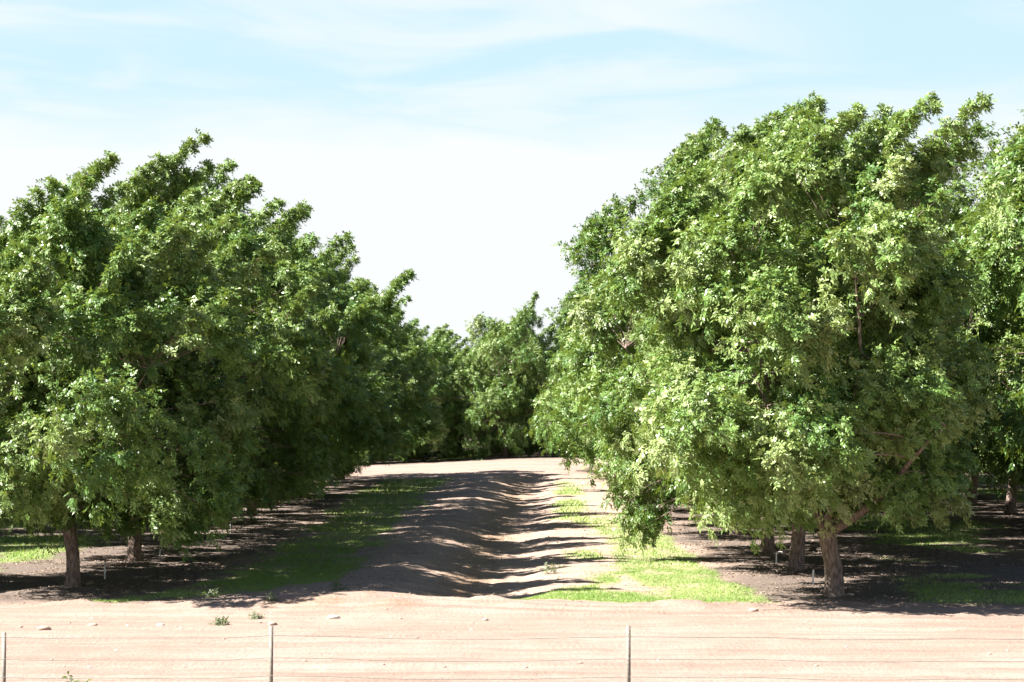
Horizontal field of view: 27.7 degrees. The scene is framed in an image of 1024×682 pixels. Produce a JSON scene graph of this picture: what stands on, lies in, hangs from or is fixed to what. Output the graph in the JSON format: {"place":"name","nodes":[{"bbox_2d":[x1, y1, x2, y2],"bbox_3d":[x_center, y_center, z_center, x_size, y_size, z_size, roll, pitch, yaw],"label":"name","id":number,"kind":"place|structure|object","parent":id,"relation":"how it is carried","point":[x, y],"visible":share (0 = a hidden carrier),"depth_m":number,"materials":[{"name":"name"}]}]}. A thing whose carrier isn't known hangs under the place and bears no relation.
{"place":"outdoors","nodes":[
{"label":"outdoors","id":0,"kind":"place"},
{"bbox_2d":[0,442,1023,681],"bbox_3d":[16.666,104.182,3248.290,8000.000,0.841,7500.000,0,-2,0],"label":"ground","id":1,"kind":"structure","parent":0,"point":[441,626],"depth_m":44.85,"materials":[{"name":"soil"}]},
{"bbox_2d":[0,215,5,230],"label":"orchard tree","id":2,"kind":"object","parent":1,"relation":"on","point":[2,221],"depth_m":82.81,"materials":[{"name":"green plant"}]},
{"bbox_2d":[37,626,50,629],"bbox_3d":[-9.143,5.624,40.657,0.275,0.122,0.210,0,-2,0],"label":"stone","id":3,"kind":"object","parent":1,"relation":"on","point":[43,628],"visible":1,"depth_m":40.58,"materials":[{"name":"beige stone"}]},
{"bbox_2d":[53,671,92,681],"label":"weed","id":4,"kind":"object","parent":1,"relation":"on","point":[71,680],"visible":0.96,"depth_m":30.94,"materials":[{"name":"green plant"}]},
{"bbox_2d":[104,561,105,578],"bbox_3d":[-10.315,5.822,52.700,0.042,0.510,0.040,0,-2,0],"label":"irrigation riser","id":5,"kind":"object","parent":1,"relation":"on","point":[105,571],"visible":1,"depth_m":52.69,"materials":[{"name":"white plastic"}]},
{"bbox_2d":[0,149,336,586],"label":"orchard tree","id":6,"kind":"object","parent":1,"relation":"on","point":[66,454],"visible":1,"depth_m":48.49,"materials":[{"name":"green plant"}]},
{"bbox_2d":[0,128,378,561],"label":"orchard tree","id":7,"kind":"object","parent":1,"relation":"on","point":[239,244],"visible":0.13,"depth_m":58.84,"materials":[{"name":"green plant"}]},
{"bbox_2d":[199,588,220,597],"bbox_3d":[-6.836,5.709,47.136,0.619,0.258,0.556,2,-2,-42],"label":"weed","id":8,"kind":"object","parent":1,"relation":"on","point":[212,594],"visible":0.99,"depth_m":47.11,"materials":[{"name":"green plant"}]},
{"bbox_2d":[210,615,229,625],"bbox_3d":[-5.888,5.630,41.949,0.528,0.223,0.570,0,-2,0],"label":"weed","id":9,"kind":"object","parent":1,"relation":"on","point":[221,622],"visible":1,"depth_m":41.90,"materials":[{"name":"green plant"}]},
{"bbox_2d":[108,157,365,542],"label":"orchard tree","id":10,"kind":"object","parent":1,"relation":"on","point":[288,276],"visible":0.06,"depth_m":65.58,"materials":[{"name":"green plant"}]},
{"bbox_2d":[248,610,265,619],"bbox_3d":[-5.317,5.662,43.064,0.459,0.199,0.504,2,-2,-41],"label":"weed","id":11,"kind":"object","parent":1,"relation":"on","point":[258,615],"visible":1,"depth_m":43.04,"materials":[{"name":"green plant"}]},
{"bbox_2d":[263,591,280,600],"bbox_3d":[-5.199,5.505,45.034,0.427,0.214,0.483,2,-2,-41],"label":"weed","id":12,"kind":"object","parent":1,"relation":"on","point":[271,596],"visible":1,"depth_m":44.96,"materials":[{"name":"green plant"}]},
{"bbox_2d":[227,198,390,526],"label":"orchard tree","id":13,"kind":"object","parent":1,"relation":"on","point":[353,348],"visible":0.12,"depth_m":75.66,"materials":[{"name":"green plant"}]},
{"bbox_2d":[270,233,390,505],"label":"orchard tree","id":14,"kind":"object","parent":1,"relation":"on","point":[355,259],"visible":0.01,"depth_m":90.18,"materials":[{"name":"green plant"}]},
{"bbox_2d":[245,228,418,515],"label":"orchard tree","id":15,"kind":"object","parent":1,"relation":"on","point":[387,303],"visible":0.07,"depth_m":82.99,"materials":[{"name":"green plant"}]},
{"bbox_2d":[327,615,339,618],"bbox_3d":[-3.684,5.710,42.984,0.272,0.099,0.161,0,-2,0],"label":"stone","id":16,"kind":"object","parent":1,"relation":"on","point":[332,617],"visible":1,"depth_m":42.93,"materials":[{"name":"white stone"}]},
{"bbox_2d":[329,579,350,590],"bbox_3d":[-3.971,5.580,47.961,0.554,0.347,0.573,0,-2,0],"label":"weed","id":17,"kind":"object","parent":1,"relation":"on","point":[336,583],"visible":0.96,"depth_m":47.90,"materials":[{"name":"green plant"}]},
{"bbox_2d":[287,254,421,497],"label":"orchard tree","id":18,"kind":"object","parent":1,"relation":"on","point":[394,364],"visible":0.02,"depth_m":100.42,"materials":[{"name":"green plant"}]},
{"bbox_2d":[309,279,436,489],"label":"orchard tree","id":19,"kind":"object","parent":1,"relation":"on","point":[408,382],"visible":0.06,"depth_m":108.64,"materials":[{"name":"green plant"}]},
{"bbox_2d":[326,279,431,483],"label":"orchard tree","id":20,"kind":"object","parent":1,"relation":"on","point":[408,436],"visible":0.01,"depth_m":115.31,"materials":[{"name":"green plant"}]},
{"bbox_2d":[338,280,440,478],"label":"orchard tree","id":21,"kind":"object","parent":1,"relation":"on","point":[429,421],"visible":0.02,"depth_m":121.59,"materials":[{"name":"green plant"}]},
{"bbox_2d":[373,328,477,462],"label":"orchard tree","id":22,"kind":"object","parent":1,"relation":"on","point":[448,414],"visible":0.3,"depth_m":154.78,"materials":[{"name":"green plant"}]},
{"bbox_2d":[379,329,484,459],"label":"orchard tree","id":23,"kind":"object","parent":1,"relation":"on","point":[458,447],"visible":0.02,"depth_m":163.31,"materials":[{"name":"green plant"}]},
{"bbox_2d":[402,323,477,454],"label":"orchard tree","id":24,"kind":"object","parent":1,"relation":"on","point":[423,331],"visible":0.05,"depth_m":181.01,"materials":[{"name":"green plant"}]},
{"bbox_2d":[422,340,482,456],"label":"orchard tree","id":25,"kind":"object","parent":1,"relation":"on","point":[450,345],"visible":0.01,"depth_m":170.56,"materials":[{"name":"green plant"}]},
{"bbox_2d":[431,291,563,457],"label":"orchard tree","id":26,"kind":"object","parent":1,"relation":"on","point":[502,338],"visible":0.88,"depth_m":154.72,"materials":[{"name":"green plant"}]},
{"bbox_2d":[459,339,538,431],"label":"orchard tree","id":27,"kind":"object","parent":1,"relation":"on","point":[504,356],"depth_m":170.28,"materials":[{"name":"green plant"}]},
{"bbox_2d":[122,504,876,613],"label":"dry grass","id":28,"kind":"structure","parent":1,"relation":"on","point":[471,570],"depth_m":60.77,"materials":[{"name":"plant"}]},
{"bbox_2d":[451,335,553,455],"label":"orchard tree","id":29,"kind":"object","parent":1,"relation":"on","point":[497,452],"visible":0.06,"depth_m":162.67,"materials":[{"name":"green plant"}]},
{"bbox_2d":[461,320,556,436],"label":"orchard tree","id":30,"kind":"object","parent":1,"relation":"on","point":[544,331],"visible":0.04,"depth_m":180.68,"materials":[{"name":"green plant"}]},
{"bbox_2d":[0,625,1023,681],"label":"wire fence","id":31,"kind":"object","parent":1,"relation":"on","point":[628,636],"visible":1,"depth_m":30.07,"materials":[{"name":"metal"}]},
{"bbox_2d":[0,503,1023,604],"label":"leaf litter","id":32,"kind":"object","parent":1,"relation":"on","point":[732,568],"visible":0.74,"depth_m":56.24,"materials":[{"name":"brown plant"}]},
{"bbox_2d":[536,561,564,574],"bbox_3d":[0.935,5.997,54.941,0.782,0.359,0.541,-2,-2,43],"label":"weed","id":33,"kind":"object","parent":1,"relation":"on","point":[547,571],"visible":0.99,"depth_m":54.88,"materials":[{"name":"green plant"}]},
{"bbox_2d":[521,349,581,455],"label":"orchard tree","id":34,"kind":"object","parent":1,"relation":"on","point":[527,398],"visible":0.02,"depth_m":156.00,"materials":[{"name":"green plant"}]},
{"bbox_2d":[527,320,578,448],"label":"orchard tree","id":35,"kind":"object","parent":1,"relation":"on","point":[546,390],"depth_m":129.22,"materials":[{"name":"green plant"}]},
{"bbox_2d":[543,322,574,373],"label":"orchard tree","id":36,"kind":"object","parent":1,"relation":"on","point":[558,332],"depth_m":171.82,"materials":[{"name":"green plant"}]},
{"bbox_2d":[546,333,589,459],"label":"orchard tree","id":37,"kind":"object","parent":1,"relation":"on","point":[556,365],"visible":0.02,"depth_m":121.41,"materials":[{"name":"green plant"}]},
{"bbox_2d":[542,251,626,480],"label":"orchard tree","id":38,"kind":"object","parent":1,"relation":"on","point":[563,316],"visible":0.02,"depth_m":98.94,"materials":[{"name":"green plant"}]},
{"bbox_2d":[522,357,666,489],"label":"orchard tree","id":39,"kind":"object","parent":1,"relation":"on","point":[549,407],"visible":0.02,"depth_m":106.53,"materials":[{"name":"green plant"}]},
{"bbox_2d":[558,305,655,480],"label":"orchard tree","id":40,"kind":"object","parent":1,"relation":"on","point":[561,349],"depth_m":115.71,"materials":[{"name":"green plant"}]},
{"bbox_2d":[555,295,690,503],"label":"orchard tree","id":41,"kind":"object","parent":1,"relation":"on","point":[583,412],"depth_m":92.86,"materials":[{"name":"green plant"}]},
{"bbox_2d":[553,254,704,513],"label":"orchard tree","id":42,"kind":"object","parent":1,"relation":"on","point":[563,409],"visible":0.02,"depth_m":84.93,"materials":[{"name":"green plant"}]},
{"bbox_2d":[542,236,719,523],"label":"orchard tree","id":43,"kind":"object","parent":1,"relation":"on","point":[555,418],"visible":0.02,"depth_m":79.53,"materials":[{"name":"green plant"}]},
{"bbox_2d":[550,115,775,534],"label":"orchard tree","id":44,"kind":"object","parent":1,"relation":"on","point":[691,151],"visible":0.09,"depth_m":71.34,"materials":[{"name":"green plant"}]},
{"bbox_2d":[569,142,960,551],"bbox_3d":[7.660,0.174,62.446,12.072,12.670,11.179,0,-2,12],"label":"orchard tree","id":45,"kind":"object","parent":1,"relation":"on","point":[769,544],"visible":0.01,"depth_m":63.00,"materials":[{"name":"green plant"}]},
{"bbox_2d":[566,91,980,570],"bbox_3d":[7.024,-0.121,55.466,11.302,12.817,10.915,0,-2,0],"label":"orchard tree","id":46,"kind":"object","parent":1,"relation":"on","point":[612,327],"visible":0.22,"depth_m":55.97,"materials":[{"name":"green plant"}]},
{"bbox_2d":[578,91,1009,596],"bbox_3d":[6.506,0.212,48.816,10.020,11.778,11.000,0,-2,0],"label":"orchard tree","id":47,"kind":"object","parent":1,"relation":"on","point":[835,432],"visible":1,"depth_m":46.25,"materials":[{"name":"green plant"}]},
{"bbox_2d":[912,135,1023,489],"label":"orchard tree","id":48,"kind":"object","parent":1,"relation":"on","point":[996,330],"visible":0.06,"depth_m":75.14,"materials":[{"name":"green plant"}]},
{"bbox_2d":[937,109,1023,498],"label":"orchard tree","id":49,"kind":"object","parent":1,"relation":"on","point":[1009,308],"visible":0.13,"depth_m":71.71,"materials":[{"name":"green plant"}]},
{"bbox_2d":[941,130,1023,478],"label":"orchard tree","id":50,"kind":"object","parent":1,"relation":"on","point":[1002,248],"visible":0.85,"depth_m":63.57,"materials":[{"name":"green plant"}]},
{"bbox_2d":[947,239,1023,512],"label":"orchard tree","id":51,"kind":"object","parent":1,"relation":"on","point":[1011,503],"visible":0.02,"depth_m":84.57,"materials":[{"name":"green plant"}]},
{"bbox_2d":[965,437,1008,503],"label":"orchard tree","id":52,"kind":"object","parent":1,"relation":"on","point":[975,485],"visible":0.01,"depth_m":92.33,"materials":[{"name":"green plant"}]},
{"bbox_2d":[0,446,1023,606],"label":"grass","id":53,"kind":"structure","parent":0,"point":[580,596],"depth_m":57.85,"materials":[{"name":"green plant"}]},
{"bbox_2d":[0,0,1023,354],"label":"sky","id":54,"kind":"structure","parent":0,"point":[457,142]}
]}

